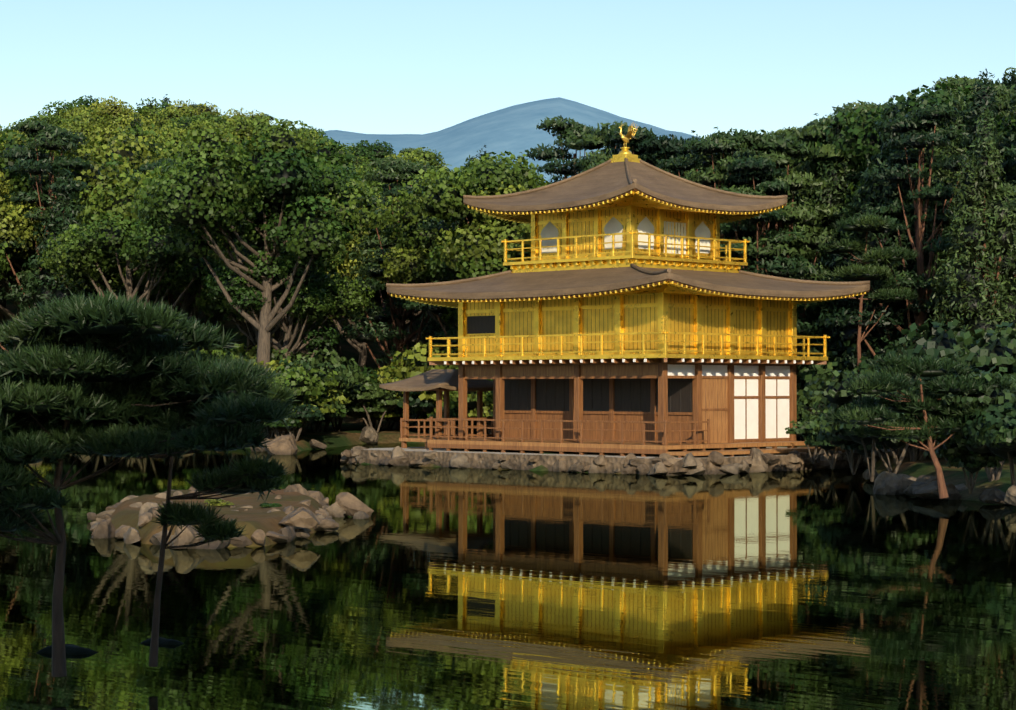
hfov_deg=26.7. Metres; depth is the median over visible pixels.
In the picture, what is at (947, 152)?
cedar tree
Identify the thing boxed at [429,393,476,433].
shrub
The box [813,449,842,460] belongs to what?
rock
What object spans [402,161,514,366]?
pine tree
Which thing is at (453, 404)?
shrub
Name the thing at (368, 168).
broadleaf tree
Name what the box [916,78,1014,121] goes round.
pine tree
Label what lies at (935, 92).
pine tree
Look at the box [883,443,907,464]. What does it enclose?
shrub
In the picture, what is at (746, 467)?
rock
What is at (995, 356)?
bank shrub
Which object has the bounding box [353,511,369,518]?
rock
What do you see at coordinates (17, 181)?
broadleaf tree
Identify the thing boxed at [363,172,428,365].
broadleaf tree
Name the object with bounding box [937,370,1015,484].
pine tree
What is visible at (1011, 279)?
cedar tree
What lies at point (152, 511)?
rock
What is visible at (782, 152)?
pine tree
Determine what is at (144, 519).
rock
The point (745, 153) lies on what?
pine tree
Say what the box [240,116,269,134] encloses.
broadleaf tree
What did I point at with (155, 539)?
rock
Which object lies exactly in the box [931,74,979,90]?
pine tree
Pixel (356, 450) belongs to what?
rock
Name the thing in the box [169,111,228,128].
broadleaf tree
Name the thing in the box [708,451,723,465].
rock
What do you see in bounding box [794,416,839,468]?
bank shrub
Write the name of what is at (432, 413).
shrub
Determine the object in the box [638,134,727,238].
pine tree
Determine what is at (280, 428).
shrub
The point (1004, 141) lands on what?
pine tree
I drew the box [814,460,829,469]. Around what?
rock
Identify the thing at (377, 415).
tree
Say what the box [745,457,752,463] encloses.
rock
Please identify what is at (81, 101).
broadleaf tree
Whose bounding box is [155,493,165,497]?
rock
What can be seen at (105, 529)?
rock
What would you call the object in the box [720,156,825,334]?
pine tree
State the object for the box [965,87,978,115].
cedar tree
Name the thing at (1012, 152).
pine tree
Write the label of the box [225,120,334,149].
broadleaf tree
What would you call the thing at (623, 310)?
golden pavilion
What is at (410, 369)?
shrub
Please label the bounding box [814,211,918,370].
slim pine
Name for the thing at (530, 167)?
broadleaf tree
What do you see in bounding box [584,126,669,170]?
pine tree
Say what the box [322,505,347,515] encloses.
rock
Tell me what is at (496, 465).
rock
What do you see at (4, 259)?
broadleaf tree
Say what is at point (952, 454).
bank shrub
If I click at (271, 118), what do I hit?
pine tree
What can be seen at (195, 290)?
broadleaf tree
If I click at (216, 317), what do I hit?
broadleaf tree
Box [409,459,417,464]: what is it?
rock
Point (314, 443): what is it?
rock
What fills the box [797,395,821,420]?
shrub
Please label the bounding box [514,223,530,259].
broadleaf tree
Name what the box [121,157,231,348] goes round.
broadleaf tree
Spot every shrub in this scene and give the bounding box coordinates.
[192,344,254,359]
[226,343,297,360]
[253,348,365,432]
[254,359,350,434]
[260,403,307,437]
[263,426,273,438]
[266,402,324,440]
[269,359,346,436]
[271,365,338,433]
[300,412,336,435]
[310,397,345,431]
[316,381,356,431]
[331,383,358,430]
[333,376,409,432]
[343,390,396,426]
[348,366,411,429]
[371,365,418,429]
[374,391,412,430]
[382,341,457,400]
[397,391,457,429]
[410,406,442,428]
[412,355,470,433]
[427,401,457,433]
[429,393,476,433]
[442,379,492,436]
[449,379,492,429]
[785,409,830,463]
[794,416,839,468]
[796,334,834,440]
[796,343,868,404]
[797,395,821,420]
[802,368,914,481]
[802,400,828,417]
[808,359,891,457]
[813,421,889,474]
[828,388,942,474]
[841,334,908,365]
[842,352,879,380]
[853,368,934,452]
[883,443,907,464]
[885,319,1015,393]
[898,447,908,456]
[907,377,935,461]
[917,440,926,458]
[923,433,1013,493]
[927,372,1015,481]
[935,327,1015,393]
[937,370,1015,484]
[950,351,999,462]
[958,401,1015,457]
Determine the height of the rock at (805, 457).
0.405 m
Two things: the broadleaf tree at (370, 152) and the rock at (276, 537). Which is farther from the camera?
the broadleaf tree at (370, 152)
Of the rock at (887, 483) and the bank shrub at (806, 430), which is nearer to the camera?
the rock at (887, 483)
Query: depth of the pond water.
29.15 m
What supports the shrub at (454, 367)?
on the terrain at (349, 433)
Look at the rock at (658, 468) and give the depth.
70.82 m
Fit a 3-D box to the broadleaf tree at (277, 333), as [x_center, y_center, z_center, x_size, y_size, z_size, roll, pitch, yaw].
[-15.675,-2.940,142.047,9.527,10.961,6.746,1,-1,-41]
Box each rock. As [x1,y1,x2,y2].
[87,512,96,520]
[90,521,99,532]
[91,519,115,538]
[96,510,114,517]
[101,514,110,519]
[105,502,121,510]
[110,489,322,546]
[115,525,130,538]
[120,495,138,501]
[123,527,140,543]
[129,502,142,506]
[138,512,151,526]
[139,502,158,515]
[148,506,163,517]
[149,530,171,544]
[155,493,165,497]
[171,525,202,548]
[173,491,183,495]
[194,538,230,548]
[230,536,252,546]
[250,438,269,451]
[251,529,265,545]
[264,434,297,454]
[266,531,287,542]
[277,526,295,541]
[279,507,319,528]
[283,506,294,513]
[284,484,310,495]
[294,529,309,537]
[300,500,310,506]
[308,491,324,499]
[309,439,326,448]
[312,496,328,505]
[313,518,338,530]
[315,510,326,517]
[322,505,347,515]
[323,518,338,530]
[326,502,344,516]
[335,492,373,516]
[340,452,349,462]
[342,450,351,456]
[349,456,355,463]
[351,446,367,455]
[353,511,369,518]
[355,456,362,462]
[359,426,378,443]
[382,456,391,464]
[388,454,408,465]
[392,446,404,457]
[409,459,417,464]
[423,451,436,458]
[449,454,470,467]
[477,461,489,466]
[492,462,500,468]
[499,455,505,461]
[501,460,512,468]
[529,455,537,461]
[548,460,565,471]
[568,462,584,472]
[581,465,590,471]
[588,462,600,472]
[593,455,605,464]
[621,465,636,473]
[623,453,636,466]
[629,458,644,465]
[637,464,648,474]
[647,461,667,474]
[651,457,662,463]
[659,453,675,460]
[663,459,672,466]
[670,460,690,473]
[682,452,696,466]
[682,457,705,474]
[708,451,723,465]
[708,465,726,474]
[720,464,738,473]
[731,463,742,472]
[740,460,749,472]
[745,448,767,472]
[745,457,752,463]
[761,453,780,464]
[769,462,781,470]
[786,450,803,470]
[788,456,800,462]
[789,464,795,469]
[800,452,819,462]
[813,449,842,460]
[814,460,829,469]
[820,455,827,460]
[863,455,879,467]
[863,469,878,479]
[873,471,915,494]
[897,474,916,480]
[903,481,926,495]
[912,481,961,499]
[916,475,936,482]
[955,483,967,491]
[978,488,1008,504]
[1004,484,1015,505]
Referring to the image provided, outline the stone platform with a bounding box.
[349,447,896,474]
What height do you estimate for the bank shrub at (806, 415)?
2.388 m
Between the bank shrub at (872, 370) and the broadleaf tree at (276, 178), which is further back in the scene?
the broadleaf tree at (276, 178)
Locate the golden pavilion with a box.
[386,147,869,457]
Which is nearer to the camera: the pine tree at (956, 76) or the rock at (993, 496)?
the rock at (993, 496)
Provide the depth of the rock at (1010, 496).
51.08 m
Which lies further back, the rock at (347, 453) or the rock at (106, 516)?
the rock at (347, 453)
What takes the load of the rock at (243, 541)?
on the islet rock at (255, 517)
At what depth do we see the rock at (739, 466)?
72.57 m
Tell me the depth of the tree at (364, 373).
119.74 m
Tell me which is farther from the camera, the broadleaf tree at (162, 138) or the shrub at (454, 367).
the broadleaf tree at (162, 138)
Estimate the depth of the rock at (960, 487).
56.48 m
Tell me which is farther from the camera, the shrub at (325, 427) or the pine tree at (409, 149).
the pine tree at (409, 149)
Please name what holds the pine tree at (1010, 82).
on the terrain at (349, 433)
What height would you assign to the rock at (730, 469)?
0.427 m
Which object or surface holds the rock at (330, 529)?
on the rock at (326, 524)
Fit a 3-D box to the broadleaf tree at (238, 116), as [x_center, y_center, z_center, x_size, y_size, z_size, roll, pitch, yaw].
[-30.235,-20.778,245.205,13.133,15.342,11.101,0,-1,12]
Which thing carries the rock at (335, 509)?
on the islet rock at (255, 517)
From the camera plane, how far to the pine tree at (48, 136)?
129.18 m
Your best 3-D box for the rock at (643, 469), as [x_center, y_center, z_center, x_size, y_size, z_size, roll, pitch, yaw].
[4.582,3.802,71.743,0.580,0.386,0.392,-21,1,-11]
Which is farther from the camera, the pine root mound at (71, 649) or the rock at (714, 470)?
the rock at (714, 470)
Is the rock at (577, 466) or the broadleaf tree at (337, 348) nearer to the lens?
the rock at (577, 466)
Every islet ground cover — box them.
[204,499,234,505]
[259,503,281,507]
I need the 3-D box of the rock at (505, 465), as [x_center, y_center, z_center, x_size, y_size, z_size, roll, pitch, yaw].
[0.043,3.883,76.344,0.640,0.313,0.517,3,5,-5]
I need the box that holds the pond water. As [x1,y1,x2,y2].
[0,443,1015,709]
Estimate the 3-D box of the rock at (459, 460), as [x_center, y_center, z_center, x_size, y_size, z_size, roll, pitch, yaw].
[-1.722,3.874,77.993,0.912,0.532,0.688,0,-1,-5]
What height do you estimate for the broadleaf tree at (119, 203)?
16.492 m
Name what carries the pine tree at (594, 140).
on the terrain at (349, 433)
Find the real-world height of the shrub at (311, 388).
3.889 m
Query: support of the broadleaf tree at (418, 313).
on the terrain at (349, 433)
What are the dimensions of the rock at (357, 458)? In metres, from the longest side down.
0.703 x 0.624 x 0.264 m
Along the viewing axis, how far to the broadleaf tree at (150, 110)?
210.48 m
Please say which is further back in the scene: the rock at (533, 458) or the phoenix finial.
the phoenix finial
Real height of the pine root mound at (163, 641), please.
0.554 m
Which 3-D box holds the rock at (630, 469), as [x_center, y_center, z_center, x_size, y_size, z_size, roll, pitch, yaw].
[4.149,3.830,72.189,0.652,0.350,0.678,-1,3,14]
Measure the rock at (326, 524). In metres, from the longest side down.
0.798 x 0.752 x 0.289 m
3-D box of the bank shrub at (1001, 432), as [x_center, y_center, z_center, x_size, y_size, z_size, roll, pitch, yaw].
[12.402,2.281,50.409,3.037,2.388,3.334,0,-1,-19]
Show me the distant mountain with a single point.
(513, 130)
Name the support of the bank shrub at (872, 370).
on the terrain at (349, 433)
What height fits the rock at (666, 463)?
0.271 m
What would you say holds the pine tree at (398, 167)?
on the terrain at (349, 433)
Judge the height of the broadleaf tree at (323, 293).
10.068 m
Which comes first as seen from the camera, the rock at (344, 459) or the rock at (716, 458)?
the rock at (716, 458)
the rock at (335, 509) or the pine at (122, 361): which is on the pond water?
the pine at (122, 361)
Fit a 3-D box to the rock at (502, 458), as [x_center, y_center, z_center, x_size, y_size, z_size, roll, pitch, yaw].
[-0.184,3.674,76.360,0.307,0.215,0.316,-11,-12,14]
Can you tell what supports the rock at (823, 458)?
on the stone platform
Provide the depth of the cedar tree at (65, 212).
127.19 m
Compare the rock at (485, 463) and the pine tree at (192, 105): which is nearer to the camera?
the rock at (485, 463)
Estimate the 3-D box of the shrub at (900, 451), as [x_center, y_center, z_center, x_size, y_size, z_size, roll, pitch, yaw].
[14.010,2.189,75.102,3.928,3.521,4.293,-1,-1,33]
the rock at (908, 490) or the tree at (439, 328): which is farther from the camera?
the tree at (439, 328)
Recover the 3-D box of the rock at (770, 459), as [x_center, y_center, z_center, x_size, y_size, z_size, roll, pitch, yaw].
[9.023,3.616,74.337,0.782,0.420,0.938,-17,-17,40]
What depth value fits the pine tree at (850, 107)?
96.03 m
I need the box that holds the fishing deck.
[379,369,492,449]
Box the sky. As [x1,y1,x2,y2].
[0,0,1015,138]
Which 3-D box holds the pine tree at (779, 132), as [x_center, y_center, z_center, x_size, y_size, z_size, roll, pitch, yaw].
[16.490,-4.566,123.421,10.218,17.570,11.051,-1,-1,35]
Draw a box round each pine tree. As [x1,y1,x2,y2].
[0,117,120,350]
[188,103,206,112]
[254,114,273,120]
[327,156,447,427]
[400,147,440,159]
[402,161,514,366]
[525,115,604,184]
[565,120,634,172]
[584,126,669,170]
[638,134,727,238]
[670,128,820,314]
[709,147,844,333]
[716,129,856,352]
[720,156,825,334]
[750,126,815,268]
[765,110,877,339]
[769,127,794,138]
[786,116,829,227]
[812,100,893,328]
[812,102,997,445]
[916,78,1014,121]
[916,89,939,103]
[930,88,1015,118]
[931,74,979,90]
[940,76,1013,124]
[940,93,1015,302]
[964,90,1015,259]
[998,67,1015,118]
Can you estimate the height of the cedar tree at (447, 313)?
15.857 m
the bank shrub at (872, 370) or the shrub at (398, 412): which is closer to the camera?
the bank shrub at (872, 370)
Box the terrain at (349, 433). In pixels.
[3,295,1015,504]
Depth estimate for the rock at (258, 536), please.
38.93 m
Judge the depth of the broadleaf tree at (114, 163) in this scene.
138.28 m
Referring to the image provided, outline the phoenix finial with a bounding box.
[618,124,637,146]
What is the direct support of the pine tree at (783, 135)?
on the terrain at (349, 433)
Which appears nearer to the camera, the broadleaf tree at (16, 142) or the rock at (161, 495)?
the rock at (161, 495)
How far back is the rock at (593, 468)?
73.05 m
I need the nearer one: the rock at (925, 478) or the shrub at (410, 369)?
the rock at (925, 478)
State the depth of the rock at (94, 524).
42.28 m
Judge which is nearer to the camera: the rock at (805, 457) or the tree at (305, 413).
the rock at (805, 457)
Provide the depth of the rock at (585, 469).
73.45 m
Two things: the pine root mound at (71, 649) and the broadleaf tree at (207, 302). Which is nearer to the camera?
the pine root mound at (71, 649)
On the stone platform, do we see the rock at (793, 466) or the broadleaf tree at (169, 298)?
the rock at (793, 466)
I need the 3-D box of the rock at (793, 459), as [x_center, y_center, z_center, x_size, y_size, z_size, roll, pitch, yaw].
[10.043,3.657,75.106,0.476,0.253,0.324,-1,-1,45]
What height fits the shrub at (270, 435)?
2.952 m
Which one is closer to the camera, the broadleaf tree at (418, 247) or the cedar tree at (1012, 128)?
the cedar tree at (1012, 128)
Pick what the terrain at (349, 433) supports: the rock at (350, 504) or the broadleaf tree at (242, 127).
the broadleaf tree at (242, 127)
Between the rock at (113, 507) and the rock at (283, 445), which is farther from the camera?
the rock at (283, 445)
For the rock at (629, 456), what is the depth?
72.28 m
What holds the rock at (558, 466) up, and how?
on the terrain at (349, 433)
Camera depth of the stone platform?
76.19 m
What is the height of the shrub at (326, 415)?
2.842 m
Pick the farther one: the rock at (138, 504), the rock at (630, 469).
the rock at (630, 469)
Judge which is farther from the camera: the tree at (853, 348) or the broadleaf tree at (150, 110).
the broadleaf tree at (150, 110)
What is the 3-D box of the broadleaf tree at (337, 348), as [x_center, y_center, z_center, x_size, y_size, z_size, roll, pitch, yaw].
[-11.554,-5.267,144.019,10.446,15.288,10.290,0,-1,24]
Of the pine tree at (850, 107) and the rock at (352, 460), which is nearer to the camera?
the rock at (352, 460)
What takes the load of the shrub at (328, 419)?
on the terrain at (349, 433)
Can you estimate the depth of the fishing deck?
83.66 m
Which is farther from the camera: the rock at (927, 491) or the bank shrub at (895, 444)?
the bank shrub at (895, 444)
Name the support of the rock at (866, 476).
on the pond water
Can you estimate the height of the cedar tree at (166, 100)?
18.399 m
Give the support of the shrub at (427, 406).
on the terrain at (349, 433)
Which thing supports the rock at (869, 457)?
on the terrain at (349, 433)
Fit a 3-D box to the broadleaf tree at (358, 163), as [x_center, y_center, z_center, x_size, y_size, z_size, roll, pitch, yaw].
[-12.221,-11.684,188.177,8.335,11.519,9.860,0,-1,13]
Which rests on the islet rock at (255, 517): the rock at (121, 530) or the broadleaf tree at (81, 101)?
the rock at (121, 530)
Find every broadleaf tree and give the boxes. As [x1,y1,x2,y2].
[0,125,59,151]
[0,129,58,161]
[0,129,136,318]
[0,167,36,350]
[0,172,55,265]
[0,242,11,279]
[0,262,20,352]
[5,114,41,132]
[12,153,147,296]
[20,153,143,300]
[22,111,72,152]
[34,95,105,123]
[37,205,222,309]
[54,96,160,157]
[56,104,85,122]
[73,122,228,293]
[73,152,243,322]
[99,112,188,145]
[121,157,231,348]
[122,97,167,126]
[130,115,395,435]
[141,135,179,306]
[152,117,258,151]
[153,99,237,135]
[165,115,236,130]
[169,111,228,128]
[172,254,325,351]
[193,239,323,349]
[202,250,374,433]
[209,310,232,353]
[218,108,276,125]
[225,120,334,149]
[233,313,282,347]
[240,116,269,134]
[246,208,344,330]
[291,128,376,185]
[296,136,378,353]
[297,126,327,140]
[307,219,426,371]
[321,312,328,361]
[323,163,374,366]
[336,174,441,366]
[340,139,394,162]
[349,156,376,169]
[356,162,377,177]
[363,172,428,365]
[371,155,421,311]
[377,161,454,332]
[379,194,480,428]
[385,147,445,170]
[391,151,550,282]
[410,167,449,344]
[501,157,546,187]
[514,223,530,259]
[814,82,1015,239]
[924,115,1015,224]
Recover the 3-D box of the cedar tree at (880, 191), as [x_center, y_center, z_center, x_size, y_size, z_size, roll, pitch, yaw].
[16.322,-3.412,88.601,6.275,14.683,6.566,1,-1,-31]
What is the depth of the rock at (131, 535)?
39.62 m
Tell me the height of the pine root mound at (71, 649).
0.568 m
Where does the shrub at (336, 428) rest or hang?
on the terrain at (349, 433)
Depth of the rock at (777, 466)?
74.33 m
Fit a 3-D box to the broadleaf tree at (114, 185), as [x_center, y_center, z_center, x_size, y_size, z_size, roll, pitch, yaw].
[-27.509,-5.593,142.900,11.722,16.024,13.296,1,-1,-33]
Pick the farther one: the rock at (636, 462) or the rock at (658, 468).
the rock at (636, 462)
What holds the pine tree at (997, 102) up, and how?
on the terrain at (349, 433)
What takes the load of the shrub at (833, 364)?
on the terrain at (349, 433)
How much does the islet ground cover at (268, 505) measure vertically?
0.223 m
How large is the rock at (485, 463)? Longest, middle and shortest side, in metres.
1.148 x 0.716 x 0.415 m
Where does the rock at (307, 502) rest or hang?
on the islet rock at (255, 517)
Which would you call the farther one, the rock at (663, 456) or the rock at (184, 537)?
the rock at (663, 456)
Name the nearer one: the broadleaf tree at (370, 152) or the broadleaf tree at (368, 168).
the broadleaf tree at (368, 168)
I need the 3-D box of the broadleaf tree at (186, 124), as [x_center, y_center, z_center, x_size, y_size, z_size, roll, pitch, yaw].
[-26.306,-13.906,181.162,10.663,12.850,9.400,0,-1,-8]
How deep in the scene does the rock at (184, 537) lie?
38.30 m
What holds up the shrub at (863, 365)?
on the terrain at (349, 433)
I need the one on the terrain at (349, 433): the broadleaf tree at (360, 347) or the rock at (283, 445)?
the broadleaf tree at (360, 347)
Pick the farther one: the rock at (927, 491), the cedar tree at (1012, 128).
the cedar tree at (1012, 128)
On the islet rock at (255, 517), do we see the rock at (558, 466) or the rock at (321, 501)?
the rock at (321, 501)
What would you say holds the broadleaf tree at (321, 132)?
on the terrain at (349, 433)
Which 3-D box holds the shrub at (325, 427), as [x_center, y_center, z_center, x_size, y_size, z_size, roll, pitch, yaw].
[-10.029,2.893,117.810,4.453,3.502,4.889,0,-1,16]
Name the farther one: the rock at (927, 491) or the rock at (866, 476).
the rock at (866, 476)
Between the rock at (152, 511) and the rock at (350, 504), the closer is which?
the rock at (152, 511)
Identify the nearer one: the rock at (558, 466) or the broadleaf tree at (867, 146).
the rock at (558, 466)
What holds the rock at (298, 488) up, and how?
on the islet rock at (255, 517)
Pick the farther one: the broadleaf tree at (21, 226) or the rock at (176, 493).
the broadleaf tree at (21, 226)
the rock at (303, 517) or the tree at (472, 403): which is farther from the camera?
the tree at (472, 403)
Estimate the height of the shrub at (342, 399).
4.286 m
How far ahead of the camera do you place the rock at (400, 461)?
80.00 m
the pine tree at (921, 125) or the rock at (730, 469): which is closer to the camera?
the rock at (730, 469)
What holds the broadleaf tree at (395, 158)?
on the terrain at (349, 433)
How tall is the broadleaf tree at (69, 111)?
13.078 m
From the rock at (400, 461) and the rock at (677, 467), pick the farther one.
the rock at (400, 461)
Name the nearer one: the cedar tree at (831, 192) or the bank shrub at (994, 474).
the bank shrub at (994, 474)
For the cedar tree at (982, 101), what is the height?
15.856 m
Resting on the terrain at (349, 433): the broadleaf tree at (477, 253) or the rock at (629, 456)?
the broadleaf tree at (477, 253)
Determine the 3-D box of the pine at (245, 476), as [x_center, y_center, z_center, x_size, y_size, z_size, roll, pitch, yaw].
[-2.921,1.468,21.061,1.910,3.174,1.377,0,-1,10]
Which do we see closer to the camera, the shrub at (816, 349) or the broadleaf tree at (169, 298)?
the shrub at (816, 349)
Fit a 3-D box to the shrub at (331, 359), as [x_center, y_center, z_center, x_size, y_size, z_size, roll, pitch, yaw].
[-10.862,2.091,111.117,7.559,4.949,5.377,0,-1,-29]
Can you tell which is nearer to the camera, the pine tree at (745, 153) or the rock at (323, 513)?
the rock at (323, 513)
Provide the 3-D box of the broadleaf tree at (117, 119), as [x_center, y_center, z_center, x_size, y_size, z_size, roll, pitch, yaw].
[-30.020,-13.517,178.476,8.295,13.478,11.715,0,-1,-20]
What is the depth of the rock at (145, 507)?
41.28 m
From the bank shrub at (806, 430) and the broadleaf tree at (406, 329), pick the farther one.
the broadleaf tree at (406, 329)
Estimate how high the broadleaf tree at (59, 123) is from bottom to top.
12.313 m
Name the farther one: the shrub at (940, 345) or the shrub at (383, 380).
the shrub at (383, 380)
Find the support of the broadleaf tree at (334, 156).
on the terrain at (349, 433)
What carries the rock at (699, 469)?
on the pond water
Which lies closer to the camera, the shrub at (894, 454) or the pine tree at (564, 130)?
the shrub at (894, 454)
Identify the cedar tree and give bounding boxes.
[10,163,106,353]
[123,113,142,138]
[163,94,171,108]
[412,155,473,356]
[434,145,490,430]
[687,130,700,140]
[800,105,879,355]
[805,111,876,356]
[808,95,963,356]
[919,107,1015,348]
[923,88,1010,325]
[928,69,1015,325]
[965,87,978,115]
[979,85,1009,137]
[997,165,1015,299]
[998,87,1015,157]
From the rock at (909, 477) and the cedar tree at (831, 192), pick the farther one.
the cedar tree at (831, 192)
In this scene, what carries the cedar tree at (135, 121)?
on the terrain at (349, 433)
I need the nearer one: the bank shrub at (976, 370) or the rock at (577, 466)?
the bank shrub at (976, 370)
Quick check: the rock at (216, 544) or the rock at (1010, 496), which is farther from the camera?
the rock at (1010, 496)
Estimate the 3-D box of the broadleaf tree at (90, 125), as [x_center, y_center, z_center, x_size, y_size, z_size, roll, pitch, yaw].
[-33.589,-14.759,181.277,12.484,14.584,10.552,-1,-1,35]
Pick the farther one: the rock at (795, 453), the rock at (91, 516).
the rock at (795, 453)
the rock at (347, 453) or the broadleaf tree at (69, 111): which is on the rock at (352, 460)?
the rock at (347, 453)
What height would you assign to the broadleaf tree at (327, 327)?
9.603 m
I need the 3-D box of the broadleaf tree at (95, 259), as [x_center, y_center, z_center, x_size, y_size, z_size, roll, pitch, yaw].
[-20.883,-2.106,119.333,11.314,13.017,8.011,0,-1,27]
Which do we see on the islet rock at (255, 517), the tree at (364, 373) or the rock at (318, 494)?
the rock at (318, 494)
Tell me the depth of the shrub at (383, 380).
119.00 m
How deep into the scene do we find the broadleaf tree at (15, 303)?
142.99 m
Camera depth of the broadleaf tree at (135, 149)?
146.63 m
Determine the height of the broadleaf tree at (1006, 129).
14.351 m
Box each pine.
[0,288,295,676]
[125,348,299,666]
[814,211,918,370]
[824,352,1015,498]
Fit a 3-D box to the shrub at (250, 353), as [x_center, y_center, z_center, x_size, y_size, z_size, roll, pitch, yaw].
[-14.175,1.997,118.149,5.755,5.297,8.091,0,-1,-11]
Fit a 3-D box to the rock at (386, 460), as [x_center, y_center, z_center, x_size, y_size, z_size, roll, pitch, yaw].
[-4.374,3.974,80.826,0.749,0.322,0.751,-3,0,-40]
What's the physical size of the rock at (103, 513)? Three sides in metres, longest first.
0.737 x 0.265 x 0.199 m
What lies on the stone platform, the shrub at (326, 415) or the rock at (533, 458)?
the rock at (533, 458)
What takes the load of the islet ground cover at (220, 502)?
on the islet rock at (255, 517)
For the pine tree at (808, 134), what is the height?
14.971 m
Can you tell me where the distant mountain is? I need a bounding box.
[318,97,702,182]
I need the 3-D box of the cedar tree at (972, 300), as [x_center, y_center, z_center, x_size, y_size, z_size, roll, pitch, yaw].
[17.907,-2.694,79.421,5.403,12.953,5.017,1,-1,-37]
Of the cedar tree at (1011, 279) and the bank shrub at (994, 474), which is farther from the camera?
the cedar tree at (1011, 279)
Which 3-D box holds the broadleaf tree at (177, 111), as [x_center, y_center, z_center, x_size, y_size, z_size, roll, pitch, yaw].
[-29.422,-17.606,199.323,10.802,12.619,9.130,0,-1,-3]
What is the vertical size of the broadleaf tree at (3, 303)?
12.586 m
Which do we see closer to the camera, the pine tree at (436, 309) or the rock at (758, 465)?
the rock at (758, 465)
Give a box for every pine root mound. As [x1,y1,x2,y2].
[36,644,98,654]
[140,637,183,644]
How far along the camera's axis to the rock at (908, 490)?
56.69 m
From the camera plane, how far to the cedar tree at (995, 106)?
98.33 m
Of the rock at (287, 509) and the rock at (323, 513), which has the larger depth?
the rock at (323, 513)
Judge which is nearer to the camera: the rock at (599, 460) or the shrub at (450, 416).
the rock at (599, 460)
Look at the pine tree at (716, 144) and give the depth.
92.05 m
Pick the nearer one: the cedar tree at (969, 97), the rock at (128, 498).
the rock at (128, 498)
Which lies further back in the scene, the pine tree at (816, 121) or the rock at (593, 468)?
the pine tree at (816, 121)
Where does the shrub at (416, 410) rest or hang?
on the terrain at (349, 433)
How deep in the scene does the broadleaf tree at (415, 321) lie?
165.64 m
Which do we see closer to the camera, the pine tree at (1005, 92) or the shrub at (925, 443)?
the shrub at (925, 443)
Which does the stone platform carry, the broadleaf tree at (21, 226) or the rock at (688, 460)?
the rock at (688, 460)
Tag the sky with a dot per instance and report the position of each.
(357, 66)
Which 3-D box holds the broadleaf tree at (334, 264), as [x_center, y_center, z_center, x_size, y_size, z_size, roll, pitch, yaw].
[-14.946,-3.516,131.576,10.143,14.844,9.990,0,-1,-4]
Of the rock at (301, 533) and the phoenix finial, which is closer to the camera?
the rock at (301, 533)
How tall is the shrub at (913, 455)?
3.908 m
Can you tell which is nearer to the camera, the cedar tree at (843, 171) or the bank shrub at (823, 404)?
the bank shrub at (823, 404)
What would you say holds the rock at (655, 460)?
on the stone platform
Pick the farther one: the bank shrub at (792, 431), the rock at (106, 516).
the bank shrub at (792, 431)
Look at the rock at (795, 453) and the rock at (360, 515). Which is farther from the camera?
the rock at (795, 453)
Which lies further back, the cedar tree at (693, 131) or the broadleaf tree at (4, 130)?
the broadleaf tree at (4, 130)
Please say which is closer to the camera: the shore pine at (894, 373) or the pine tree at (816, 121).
the shore pine at (894, 373)
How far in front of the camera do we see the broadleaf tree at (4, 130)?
179.59 m
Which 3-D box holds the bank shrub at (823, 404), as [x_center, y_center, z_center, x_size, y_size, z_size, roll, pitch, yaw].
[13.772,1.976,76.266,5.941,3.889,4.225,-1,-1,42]
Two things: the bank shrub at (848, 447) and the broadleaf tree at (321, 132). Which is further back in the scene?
the broadleaf tree at (321, 132)
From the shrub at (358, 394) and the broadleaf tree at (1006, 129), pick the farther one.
the shrub at (358, 394)
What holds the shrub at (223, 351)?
on the terrain at (349, 433)
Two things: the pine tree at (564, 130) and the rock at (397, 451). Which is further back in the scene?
the pine tree at (564, 130)
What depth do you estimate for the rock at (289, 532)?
40.15 m
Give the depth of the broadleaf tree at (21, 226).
129.14 m
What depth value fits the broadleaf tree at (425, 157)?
197.60 m
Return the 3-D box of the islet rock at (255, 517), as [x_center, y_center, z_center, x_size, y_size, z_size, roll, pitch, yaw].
[-5.966,3.623,46.395,15.634,0.969,13.752,-1,-1,45]
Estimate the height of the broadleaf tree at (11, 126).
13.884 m
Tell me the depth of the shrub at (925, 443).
73.25 m
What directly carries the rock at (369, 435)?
on the terrain at (349, 433)
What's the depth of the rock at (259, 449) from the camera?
98.27 m
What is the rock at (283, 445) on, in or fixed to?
in the pond water
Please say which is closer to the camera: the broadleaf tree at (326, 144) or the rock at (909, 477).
the rock at (909, 477)
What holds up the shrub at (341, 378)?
on the terrain at (349, 433)
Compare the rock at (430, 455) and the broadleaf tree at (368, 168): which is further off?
the broadleaf tree at (368, 168)

